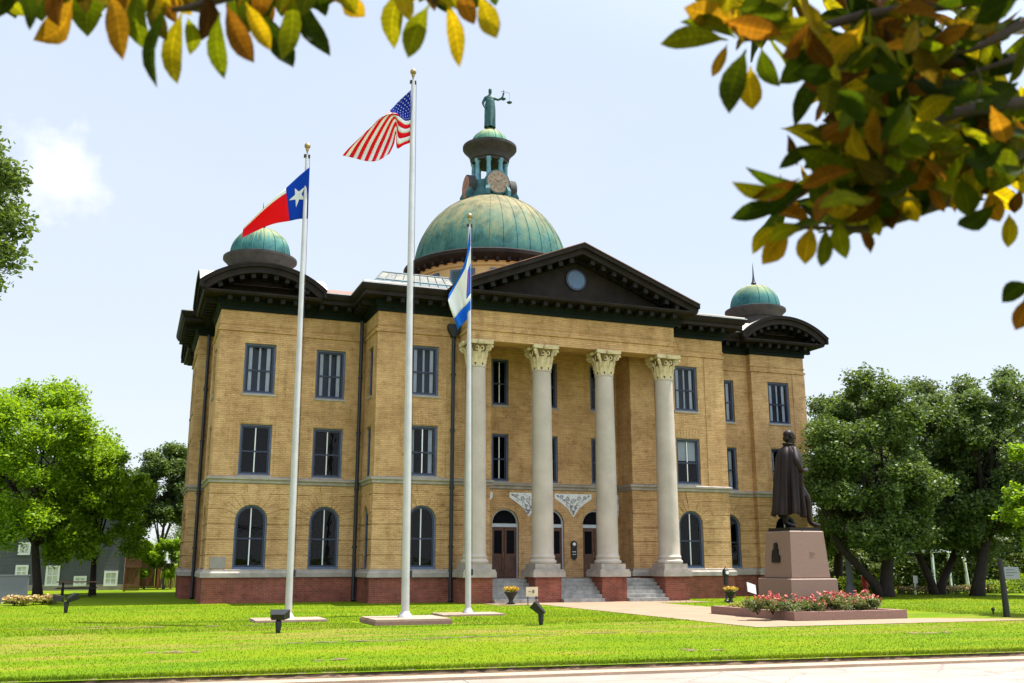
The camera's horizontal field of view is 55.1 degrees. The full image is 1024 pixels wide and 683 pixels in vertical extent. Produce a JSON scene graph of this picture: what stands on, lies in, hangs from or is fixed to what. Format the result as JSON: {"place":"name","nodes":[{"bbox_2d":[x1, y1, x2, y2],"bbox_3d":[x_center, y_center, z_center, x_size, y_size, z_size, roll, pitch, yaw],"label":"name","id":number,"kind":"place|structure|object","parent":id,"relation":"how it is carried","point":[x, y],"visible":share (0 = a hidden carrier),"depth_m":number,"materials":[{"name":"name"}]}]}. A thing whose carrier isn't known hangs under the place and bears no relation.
{"place":"outdoors","nodes":[
{"label":"outdoors","id":0,"kind":"place"},
{"bbox_2d":[0,453,128,590],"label":"grey house","id":1,"kind":"structure","parent":0,"point":[110,572],"depth_m":61.67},
{"bbox_2d":[15,565,28,574],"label":"window","id":2,"kind":"structure","parent":1,"relation":"in","point":[20,569],"depth_m":60.71,"materials":[{"name":"white paint"}]},
{"bbox_2d":[17,542,30,554],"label":"window","id":3,"kind":"structure","parent":1,"relation":"in","point":[27,549],"depth_m":61.00,"materials":[{"name":"white paint"}]},
{"bbox_2d":[44,565,59,585],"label":"window","id":4,"kind":"structure","parent":1,"relation":"in","point":[52,575],"depth_m":61.23,"materials":[{"name":"white paint"}]},
{"bbox_2d":[73,576,86,585],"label":"window","id":5,"kind":"structure","parent":1,"relation":"in","point":[76,578],"depth_m":61.71,"materials":[{"name":"white paint"}]},
{"bbox_2d":[103,571,117,585],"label":"window","id":6,"kind":"structure","parent":1,"relation":"in","point":[110,577],"depth_m":62.37,"materials":[{"name":"white paint"}]},
{"bbox_2d":[126,552,153,584],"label":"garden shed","id":7,"kind":"structure","parent":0,"point":[142,563],"depth_m":72.22,"materials":[{"name":"brown wood"}]},
{"bbox_2d":[0,564,1023,682],"bbox_3d":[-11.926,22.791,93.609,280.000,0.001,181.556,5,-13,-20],"label":"lawn","id":8,"kind":"structure","parent":0,"point":[141,596],"depth_m":23.23,"materials":[{"name":"green plant"}]},
{"bbox_2d":[1,594,19,605],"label":"bedding plant","id":9,"kind":"object","parent":8,"relation":"on","point":[8,602],"visible":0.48,"depth_m":40.13,"materials":[{"name":"yellow plant"}]},
{"bbox_2d":[0,575,29,603],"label":"screen wall","id":10,"kind":"structure","parent":8,"relation":"on","point":[14,584],"depth_m":42.07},
{"bbox_2d":[1,595,32,605],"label":"bedding plant","id":11,"kind":"object","parent":8,"relation":"on","point":[22,600],"visible":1,"depth_m":39.76,"materials":[{"name":"yellow plant"}]},
{"bbox_2d":[0,125,39,300],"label":"side tree","id":12,"kind":"object","parent":8,"relation":"on","point":[11,214],"visible":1,"depth_m":21.23,"materials":[{"name":"green plant"}]},
{"bbox_2d":[26,594,49,604],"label":"bedding plant","id":13,"kind":"object","parent":8,"relation":"on","point":[39,599],"visible":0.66,"depth_m":40.50,"materials":[{"name":"yellow plant"}]},
{"bbox_2d":[34,594,58,604],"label":"bedding plant","id":14,"kind":"object","parent":8,"relation":"on","point":[50,597],"visible":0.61,"depth_m":41.02,"materials":[{"name":"yellow plant"}]},
{"bbox_2d":[0,374,127,595],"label":"shade tree","id":15,"kind":"object","parent":8,"relation":"on","point":[74,441],"visible":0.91,"depth_m":49.79,"materials":[{"name":"green plant"}]},
{"bbox_2d":[52,593,79,612],"bbox_3d":[-15.640,9.192,34.424,0.887,0.730,0.508,6,-14,-24],"label":"floodlight","id":16,"kind":"object","parent":8,"relation":"on","point":[73,597],"visible":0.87,"depth_m":34.32,"materials":[{"name":"black metal"}]},
{"bbox_2d":[55,581,97,596],"bbox_3d":[-22.183,12.630,50.022,1.900,0.790,1.720,5,-13,-20],"label":"picnic table","id":17,"kind":"object","parent":8,"relation":"on","point":[62,588],"visible":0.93,"depth_m":49.84,"materials":[{"name":"brown wood"}]},
{"bbox_2d":[23,433,166,594],"bbox_3d":[-22.616,9.296,52.944,6.166,8.946,6.449,-7,-14,27],"label":"shade tree","id":18,"kind":"object","parent":8,"relation":"on","point":[127,492],"visible":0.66,"depth_m":52.18,"materials":[{"name":"green plant"}]},
{"bbox_2d":[123,557,140,591],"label":"wooden gate","id":19,"kind":"structure","parent":8,"relation":"on","point":[131,566],"depth_m":59.24,"materials":[{"name":"brown wood"}]},
{"bbox_2d":[134,536,180,589],"bbox_3d":[-22.803,14.559,64.106,3.880,3.580,2.893,5,-13,-20],"label":"tree","id":20,"kind":"object","parent":8,"relation":"on","point":[156,559],"visible":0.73,"depth_m":63.83,"materials":[{"name":"green plant"}]},
{"bbox_2d":[139,563,177,588],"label":"wooden fence","id":21,"kind":"object","parent":8,"relation":"on","point":[157,579],"visible":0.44,"depth_m":65.18,"materials":[{"name":"brown wood"}]},
{"bbox_2d":[132,440,186,582],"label":"slender tree","id":22,"kind":"object","parent":8,"relation":"on","point":[167,507],"visible":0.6,"depth_m":68.88,"materials":[{"name":"green plant"}]},
{"bbox_2d":[152,523,181,551],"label":"distant tree","id":23,"kind":"object","parent":8,"relation":"on","point":[177,533],"visible":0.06,"depth_m":201.22,"materials":[{"name":"green plant"}]},
{"bbox_2d":[270,609,289,632],"bbox_3d":[-5.888,7.086,24.776,0.500,0.617,0.335,1,-13,-2],"label":"floodlight","id":24,"kind":"object","parent":8,"relation":"on","point":[278,615],"visible":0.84,"depth_m":24.71,"materials":[{"name":"black metal"}]},
{"bbox_2d":[249,143,327,622],"bbox_3d":[-6.777,0.937,31.387,2.160,15.610,1.560,5,-13,-20],"label":"flagpole","id":25,"kind":"object","parent":8,"relation":"on","point":[291,573],"visible":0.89,"depth_m":30.80,"materials":[{"name":"metal"}]},
{"bbox_2d":[242,167,309,236],"bbox_3d":[-7.872,-4.626,32.714,2.363,2.275,0.455,-2,-13,9],"label":"lone star flag","id":26,"kind":"object","parent":25,"relation":"attached to","point":[285,204],"visible":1,"depth_m":32.65,"materials":[{"name":"red fabric"}]},
{"bbox_2d":[359,69,451,625],"bbox_3d":[-3.131,-0.352,30.658,2.260,17.807,2.060,5,-13,-20],"label":"flagpole","id":27,"kind":"object","parent":8,"relation":"on","point":[405,616],"visible":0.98,"depth_m":29.81,"materials":[{"name":"metal"}]},
{"bbox_2d":[342,90,410,160],"bbox_3d":[-4.455,-7.018,32.189,2.361,2.337,0.500,-2,-13,8],"label":"striped flag","id":28,"kind":"object","parent":27,"relation":"attached to","point":[375,141],"visible":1,"depth_m":32.19,"materials":[{"name":"multicoloured fabric"}]},
{"bbox_2d":[430,213,504,616],"bbox_3d":[-1.481,2.291,34.596,2.220,14.374,1.460,5,-13,-20],"label":"flagpole","id":29,"kind":"object","parent":8,"relation":"on","point":[467,611],"visible":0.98,"depth_m":33.81,"materials":[{"name":"metal"}]},
{"bbox_2d":[448,233,470,328],"bbox_3d":[-1.773,-2.234,35.452,0.967,3.569,0.647,-7,-14,28],"label":"bordered flag","id":30,"kind":"object","parent":29,"relation":"attached to","point":[459,298],"visible":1,"depth_m":35.34,"materials":[{"name":"white fabric"}]},
{"bbox_2d":[175,128,828,603],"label":"courthouse","id":31,"kind":"structure","parent":8,"relation":"on","point":[629,426],"depth_m":46.10,"materials":[{"name":"beige brick"}]},
{"bbox_2d":[232,505,266,569],"bbox_3d":[-11.562,8.595,43.252,1.500,2.860,0.530,5,-13,-20],"label":"window","id":32,"kind":"structure","parent":31,"relation":"in","point":[250,525],"depth_m":43.40,"materials":[{"name":"black glass"}]},
{"bbox_2d":[236,424,271,476],"bbox_3d":[-11.558,4.900,44.071,1.520,2.430,0.550,5,-13,-20],"label":"window","id":33,"kind":"structure","parent":31,"relation":"in","point":[255,440],"depth_m":44.25,"materials":[{"name":"black glass"}]},
{"bbox_2d":[241,343,275,396],"bbox_3d":[-11.558,1.304,44.878,1.520,2.460,0.550,5,-13,-20],"label":"window","id":34,"kind":"structure","parent":31,"relation":"in","point":[260,359],"depth_m":44.98,"materials":[{"name":"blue glass"}]},
{"bbox_2d":[307,507,338,568],"bbox_3d":[-8.609,8.922,44.708,1.480,2.860,0.530,5,-13,-20],"label":"window","id":35,"kind":"structure","parent":31,"relation":"in","point":[323,539],"depth_m":44.87,"materials":[{"name":"black glass"}]},
{"bbox_2d":[310,428,342,479],"bbox_3d":[-8.605,5.227,45.527,1.500,2.430,0.550,5,-13,-20],"label":"window","id":36,"kind":"structure","parent":31,"relation":"in","point":[327,443],"depth_m":45.71,"materials":[{"name":"black glass"}]},
{"bbox_2d":[313,350,345,401],"bbox_3d":[-8.605,1.631,46.334,1.500,2.460,0.550,5,-13,-20],"label":"window","id":37,"kind":"structure","parent":31,"relation":"in","point":[330,365],"depth_m":46.44,"materials":[{"name":"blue glass"}]},
{"bbox_2d":[361,510,367,568],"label":"window","id":38,"kind":"structure","parent":31,"relation":"in","point":[366,522],"depth_m":44.22,"materials":[{"name":"blue glass"}]},
{"bbox_2d":[363,427,370,478],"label":"window","id":39,"kind":"structure","parent":31,"relation":"in","point":[369,429],"depth_m":45.07,"materials":[{"name":"blue glass"}]},
{"bbox_2d":[366,349,372,400],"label":"window","id":40,"kind":"structure","parent":31,"relation":"in","point":[371,367],"depth_m":45.91,"materials":[{"name":"blue glass"}]},
{"bbox_2d":[410,505,435,568],"bbox_3d":[-4.098,8.694,43.693,1.440,2.860,0.530,5,-13,-20],"label":"window","id":41,"kind":"structure","parent":31,"relation":"in","point":[422,552],"depth_m":43.89,"materials":[{"name":"clear glass"}]},
{"bbox_2d":[411,425,437,477],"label":"window","id":42,"kind":"structure","parent":31,"relation":"in","point":[424,457],"depth_m":44.68,"materials":[{"name":"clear glass"}]},
{"bbox_2d":[412,345,439,397],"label":"window","id":43,"kind":"structure","parent":31,"relation":"in","point":[425,363],"depth_m":45.44,"materials":[{"name":"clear glass"}]},
{"bbox_2d":[482,88,511,128],"bbox_3d":[-0.947,-14.468,61.145,1.864,2.715,0.737,3,-13,-13],"label":"justice statue","id":44,"kind":"object","parent":31,"relation":"on","point":[489,111],"visible":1,"depth_m":60.91,"materials":[{"name":"teal metal"}]},
{"bbox_2d":[491,359,509,407],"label":"window","id":45,"kind":"structure","parent":31,"relation":"in","point":[499,366],"depth_m":48.23,"materials":[{"name":"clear glass"}]},
{"bbox_2d":[492,434,509,482],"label":"window","id":46,"kind":"structure","parent":31,"relation":"in","point":[499,441],"depth_m":47.45,"materials":[{"name":"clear glass"}]},
{"bbox_2d":[492,509,517,577],"bbox_3d":[-0.376,9.546,46.508,1.480,3.230,0.180,5,-13,-20],"label":"door","id":47,"kind":"structure","parent":31,"relation":"in","point":[504,536],"depth_m":46.49,"materials":[{"name":"brown wood"}]},
{"bbox_2d":[551,363,558,410],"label":"window","id":48,"kind":"structure","parent":31,"relation":"in","point":[553,371],"depth_m":49.16,"materials":[{"name":"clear glass"}]},
{"bbox_2d":[552,436,559,483],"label":"window","id":49,"kind":"structure","parent":31,"relation":"in","point":[554,439],"depth_m":48.32,"materials":[{"name":"clear glass"}]},
{"bbox_2d":[553,510,563,577],"bbox_3d":[1.822,9.728,47.320,1.480,3.230,0.180,5,-13,-20],"label":"door","id":50,"kind":"structure","parent":31,"relation":"in","point":[557,520],"depth_m":47.51,"materials":[{"name":"brown wood"}]},
{"bbox_2d":[570,541,576,559],"bbox_3d":[2.997,10.084,47.445,0.340,0.910,0.077,5,-13,-20],"label":"wall plaque","id":51,"kind":"object","parent":31,"relation":"attached to","point":[573,544],"depth_m":47.42,"materials":[{"name":"black metal"}]},
{"bbox_2d":[583,510,596,576],"bbox_3d":[4.020,9.910,48.132,1.480,3.230,0.180,5,-13,-20],"label":"door","id":52,"kind":"structure","parent":31,"relation":"in","point":[589,531],"depth_m":48.08,"materials":[{"name":"brown wood"}]},
{"bbox_2d":[589,366,594,412],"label":"window","id":53,"kind":"structure","parent":31,"relation":"in","point":[592,380],"depth_m":50.03,"materials":[{"name":"clear glass"}]},
{"bbox_2d":[591,438,595,484],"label":"window","id":54,"kind":"structure","parent":31,"relation":"in","point":[593,461],"depth_m":49.19,"materials":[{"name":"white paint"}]},
{"bbox_2d":[674,366,699,413],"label":"window","id":55,"kind":"structure","parent":31,"relation":"in","point":[684,379],"depth_m":50.20,"materials":[{"name":"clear glass"}]},
{"bbox_2d":[676,438,702,485],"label":"window","id":56,"kind":"structure","parent":31,"relation":"in","point":[687,449],"depth_m":49.37,"materials":[{"name":"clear glass"}]},
{"bbox_2d":[679,511,704,568],"bbox_3d":[8.751,9.759,48.441,1.440,2.860,0.530,5,-13,-20],"label":"window","id":57,"kind":"structure","parent":31,"relation":"in","point":[690,550],"depth_m":48.63,"materials":[{"name":"glass"}]},
{"bbox_2d":[724,380,736,423],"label":"window","id":58,"kind":"structure","parent":31,"relation":"in","point":[729,415],"depth_m":53.92,"materials":[{"name":"clear glass"}]},
{"bbox_2d":[727,448,739,490],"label":"window","id":59,"kind":"structure","parent":31,"relation":"in","point":[732,476],"depth_m":53.14,"materials":[{"name":"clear glass"}]},
{"bbox_2d":[730,515,742,567],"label":"window","id":60,"kind":"structure","parent":31,"relation":"in","point":[734,537],"depth_m":52.38,"materials":[{"name":"glass"}]},
{"bbox_2d":[771,449,779,479],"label":"window","id":61,"kind":"structure","parent":31,"relation":"in","point":[773,451],"depth_m":53.81,"materials":[{"name":"clear glass"}]},
{"bbox_2d":[767,382,792,425],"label":"window","id":62,"kind":"structure","parent":31,"relation":"in","point":[775,390],"depth_m":54.73,"materials":[{"name":"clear glass"}]},
{"bbox_2d":[776,517,795,527],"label":"window","id":63,"kind":"structure","parent":31,"relation":"in","point":[779,524],"depth_m":53.34,"materials":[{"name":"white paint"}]},
{"bbox_2d":[0,0,1023,329],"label":"magnolia tree","id":64,"kind":"object","parent":8,"relation":"on","point":[920,110],"visible":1,"depth_m":2.63,"materials":[{"name":"green plant"}]},
{"bbox_2d":[4,651,1023,682],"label":"earth verge","id":65,"kind":"structure","parent":8,"relation":"on","point":[456,671],"depth_m":16.70,"materials":[{"name":"soil"}]},
{"bbox_2d":[526,587,537,605],"bbox_3d":[0.817,10.422,40.155,0.520,0.740,0.041,5,-13,-20],"label":"path sign","id":66,"kind":"object","parent":8,"relation":"on","point":[531,591],"visible":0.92,"depth_m":40.17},
{"bbox_2d":[529,601,545,624],"bbox_3d":[0.738,7.738,27.873,0.415,0.700,0.500,-2,-13,10],"label":"floodlight","id":67,"kind":"object","parent":8,"relation":"on","point":[537,608],"visible":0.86,"depth_m":27.71,"materials":[{"name":"black metal"}]},
{"bbox_2d":[184,656,1023,682],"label":"kerb","id":68,"kind":"structure","parent":8,"relation":"on","point":[468,676],"depth_m":16.88,"materials":[{"name":"concrete"}]},
{"bbox_2d":[722,566,728,601],"bbox_3d":[9.576,10.844,43.886,0.290,1.550,0.306,5,-13,-20],"label":"garden lamp","id":69,"kind":"object","parent":8,"relation":"on","point":[725,572],"visible":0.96,"depth_m":43.87,"materials":[{"name":"black metal"}]},
{"bbox_2d":[722,586,738,602],"bbox_3d":[9.597,11.092,43.075,0.666,0.710,0.687,5,-13,-20],"label":"flower urn","id":70,"kind":"object","parent":8,"relation":"on","point":[730,593],"visible":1,"depth_m":42.95,"materials":[{"name":"gold plant"}]},
{"bbox_2d":[746,582,755,598],"bbox_3d":[11.027,11.500,45.191,0.560,0.840,0.240,5,-13,-20],"label":"sign","id":71,"kind":"object","parent":8,"relation":"on","point":[751,588],"visible":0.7,"depth_m":45.19,"materials":[{"name":"white metal"}]},
{"bbox_2d":[485,600,1023,626],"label":"footpath","id":72,"kind":"structure","parent":8,"relation":"on","point":[666,610],"depth_m":32.51,"materials":[{"name":"concrete"}]},
{"bbox_2d":[503,586,518,603],"bbox_3d":[-0.028,10.638,41.193,0.720,0.772,0.762,5,-13,-20],"label":"flower urn","id":73,"kind":"object","parent":72,"relation":"on","point":[510,592],"visible":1,"depth_m":41.06,"materials":[{"name":"gold plant"}]},
{"bbox_2d":[711,606,906,620],"bbox_3d":[9.646,8.957,32.322,4.250,0.370,4.650,5,-13,-20],"label":"bed edging","id":74,"kind":"object","parent":8,"relation":"on","point":[870,613],"visible":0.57,"depth_m":30.46,"materials":[{"name":"stone"}]},
{"bbox_2d":[726,601,743,607],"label":"plant","id":75,"kind":"object","parent":74,"relation":"on","point":[730,604],"visible":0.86,"depth_m":33.18,"materials":[{"name":"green plant"}]},
{"bbox_2d":[741,595,774,614],"bbox_3d":[7.482,8.013,29.846,0.997,0.599,0.984,5,-13,-20],"label":"rose bush","id":76,"kind":"object","parent":74,"relation":"in","point":[755,608],"visible":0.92,"depth_m":29.82,"materials":[{"name":"green plant"}]},
{"bbox_2d":[753,590,794,614],"bbox_3d":[7.989,8.022,30.148,1.405,0.713,0.951,5,-13,-20],"label":"rose bush","id":77,"kind":"object","parent":74,"relation":"on","point":[777,603],"visible":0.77,"depth_m":29.93,"materials":[{"name":"green plant"}]},
{"bbox_2d":[770,593,815,611],"bbox_3d":[8.570,8.083,30.259,1.372,0.645,1.159,-9,-16,36],"label":"rose bush","id":78,"kind":"object","parent":74,"relation":"on","point":[797,604],"visible":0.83,"depth_m":30.04,"materials":[{"name":"green plant"}]},
{"bbox_2d":[758,531,838,611],"bbox_3d":[9.446,7.604,32.575,1.840,2.560,1.840,5,-13,-20],"label":"statue pedestal","id":79,"kind":"object","parent":74,"relation":"on","point":[796,562],"visible":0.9,"depth_m":32.03,"materials":[{"name":"stone"}]},
{"bbox_2d":[768,430,820,531],"bbox_3d":[9.492,4.695,33.249,1.507,3.413,1.422,5,-13,-20],"label":"statue","id":80,"kind":"object","parent":79,"relation":"on","point":[790,495],"visible":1,"depth_m":32.78,"materials":[{"name":"brown metal"}]},
{"bbox_2d":[794,594,826,610],"bbox_3d":[9.155,8.115,30.293,1.028,0.596,0.827,5,-13,-20],"label":"rose bush","id":81,"kind":"object","parent":74,"relation":"on","point":[818,606],"visible":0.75,"depth_m":30.19,"materials":[{"name":"green plant"}]},
{"bbox_2d":[816,590,854,610],"bbox_3d":[10.063,8.170,30.823,0.967,0.720,1.218,5,-13,-20],"label":"rose bush","id":82,"kind":"object","parent":74,"relation":"on","point":[832,601],"visible":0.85,"depth_m":30.77,"materials":[{"name":"green plant"}]},
{"bbox_2d":[833,592,865,610],"bbox_3d":[10.539,8.261,31.024,0.951,0.631,1.259,5,-13,-20],"label":"rose bush","id":83,"kind":"object","parent":74,"relation":"on","point":[849,599],"visible":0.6,"depth_m":30.88,"materials":[{"name":"green plant"}]},
{"bbox_2d":[843,589,870,609],"bbox_3d":[11.436,8.498,32.280,1.000,0.718,0.871,5,-13,-20],"label":"rose bush","id":84,"kind":"object","parent":74,"relation":"on","point":[864,592],"visible":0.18,"depth_m":32.23,"materials":[{"name":"pink plant"}]},
{"bbox_2d":[851,595,869,609],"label":"rose bush","id":85,"kind":"object","parent":74,"relation":"on","point":[858,607],"visible":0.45,"depth_m":31.20,"materials":[{"name":"green plant"}]},
{"bbox_2d":[860,594,882,609],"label":"rose bush","id":86,"kind":"object","parent":74,"relation":"on","point":[874,602],"visible":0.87,"depth_m":31.27,"materials":[{"name":"green plant"}]},
{"bbox_2d":[807,386,870,485],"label":"tall tree","id":87,"kind":"object","parent":8,"relation":"on","point":[834,393],"visible":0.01,"depth_m":84.69,"materials":[{"name":"green plant"}]},
{"bbox_2d":[806,392,886,590],"bbox_3d":[20.323,9.378,61.001,6.574,12.367,6.078,5,-13,-20],"label":"live oak","id":88,"kind":"object","parent":8,"relation":"on","point":[838,556],"visible":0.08,"depth_m":60.37,"materials":[{"name":"green plant"}]},
{"bbox_2d":[842,524,855,595],"bbox_3d":[17.639,11.390,51.508,0.520,3.820,0.520,5,-13,-20],"label":"trunk","id":89,"kind":"object","parent":8,"relation":"on","point":[850,587],"depth_m":51.17,"materials":[{"name":"grey wood"}]},
{"bbox_2d":[833,576,873,593],"bbox_3d":[19.538,13.664,55.066,2.207,1.063,2.889,5,-13,-20],"label":"hedge","id":90,"kind":"object","parent":8,"relation":"on","point":[858,585],"visible":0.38,"depth_m":54.71,"materials":[{"name":"green plant"}]},
{"bbox_2d":[861,577,868,595],"bbox_3d":[18.758,12.907,52.150,0.480,1.140,0.390,5,-13,-20],"label":"fire hydrant","id":91,"kind":"object","parent":8,"relation":"on","point":[864,583],"visible":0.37,"depth_m":52.04,"materials":[{"name":"red metal"}]},
{"bbox_2d":[796,361,960,596],"bbox_3d":[18.284,7.185,50.750,8.794,12.378,7.516,5,-13,-20],"label":"live oak","id":92,"kind":"object","parent":8,"relation":"on","point":[891,516],"visible":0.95,"depth_m":49.30,"materials":[{"name":"green plant"}]},
{"bbox_2d":[827,521,1023,562],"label":"shrub screen","id":93,"kind":"object","parent":8,"relation":"on","point":[1015,542],"visible":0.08,"depth_m":73.92,"materials":[{"name":"green plant"}]},
{"bbox_2d":[828,548,1023,587],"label":"hedge","id":94,"kind":"object","parent":8,"relation":"on","point":[907,570],"visible":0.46,"depth_m":65.87,"materials":[{"name":"green plant"}]},
{"bbox_2d":[899,375,972,445],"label":"tall tree","id":95,"kind":"object","parent":8,"relation":"on","point":[923,387],"visible":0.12,"depth_m":83.36,"materials":[{"name":"green plant"}]},
{"bbox_2d":[907,549,967,585],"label":"park shelter","id":96,"kind":"object","parent":8,"relation":"on","point":[933,570],"visible":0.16,"depth_m":66.02,"materials":[{"name":"white paint"}]},
{"bbox_2d":[870,390,1017,594],"bbox_3d":[24.224,8.479,54.604,8.272,11.484,8.022,-4,-13,18],"label":"live oak","id":97,"kind":"object","parent":8,"relation":"on","point":[960,539],"visible":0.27,"depth_m":53.01,"materials":[{"name":"green plant"}]},
{"bbox_2d":[894,584,1007,594],"bbox_3d":[24.232,13.947,55.226,6.866,0.584,2.920,5,-13,-20],"label":"flower border","id":98,"kind":"object","parent":8,"relation":"on","point":[965,588],"visible":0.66,"depth_m":54.43,"materials":[{"name":"green plant"}]},
{"bbox_2d":[962,557,969,584],"bbox_3d":[27.320,14.008,59.061,0.435,2.029,0.120,5,-13,-20],"label":"white post","id":99,"kind":"object","parent":8,"relation":"on","point":[966,571],"visible":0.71,"depth_m":59.07,"materials":[{"name":"paint"}]},
{"bbox_2d":[929,372,1023,595],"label":"live oak","id":100,"kind":"object","parent":8,"relation":"on","point":[972,415],"visible":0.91,"depth_m":51.63,"materials":[{"name":"green plant"}]},
{"bbox_2d":[932,391,1021,496],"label":"tall tree","id":101,"kind":"object","parent":8,"relation":"on","point":[1000,424],"depth_m":74.21,"materials":[{"name":"green plant"}]},
{"bbox_2d":[937,364,1023,536],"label":"tall tree","id":102,"kind":"object","parent":8,"relation":"on","point":[1018,433],"visible":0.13,"depth_m":83.21,"materials":[{"name":"green plant"}]},
{"bbox_2d":[985,573,1023,593],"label":"hedge","id":103,"kind":"object","parent":8,"relation":"on","point":[995,584],"visible":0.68,"depth_m":55.83,"materials":[{"name":"green plant"}]},
{"bbox_2d":[988,442,1023,550],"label":"young tree","id":104,"kind":"object","parent":8,"relation":"on","point":[1012,509],"visible":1,"depth_m":34.16,"materials":[{"name":"green plant"}]},
{"bbox_2d":[997,559,1019,616],"bbox_3d":[16.316,8.110,32.135,0.835,1.942,0.220,5,-13,-20],"label":"park sign","id":105,"kind":"object","parent":8,"relation":"on","point":[1005,573],"visible":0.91,"depth_m":32.06,"materials":[{"name":"black metal"}]},
{"bbox_2d":[0,0,1023,562],"label":"sky","id":106,"kind":"structure","parent":0,"point":[627,143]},
{"bbox_2d":[390,661,1023,682],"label":"road","id":107,"kind":"structure","parent":0,"point":[1000,672],"depth_m":16.43,"materials":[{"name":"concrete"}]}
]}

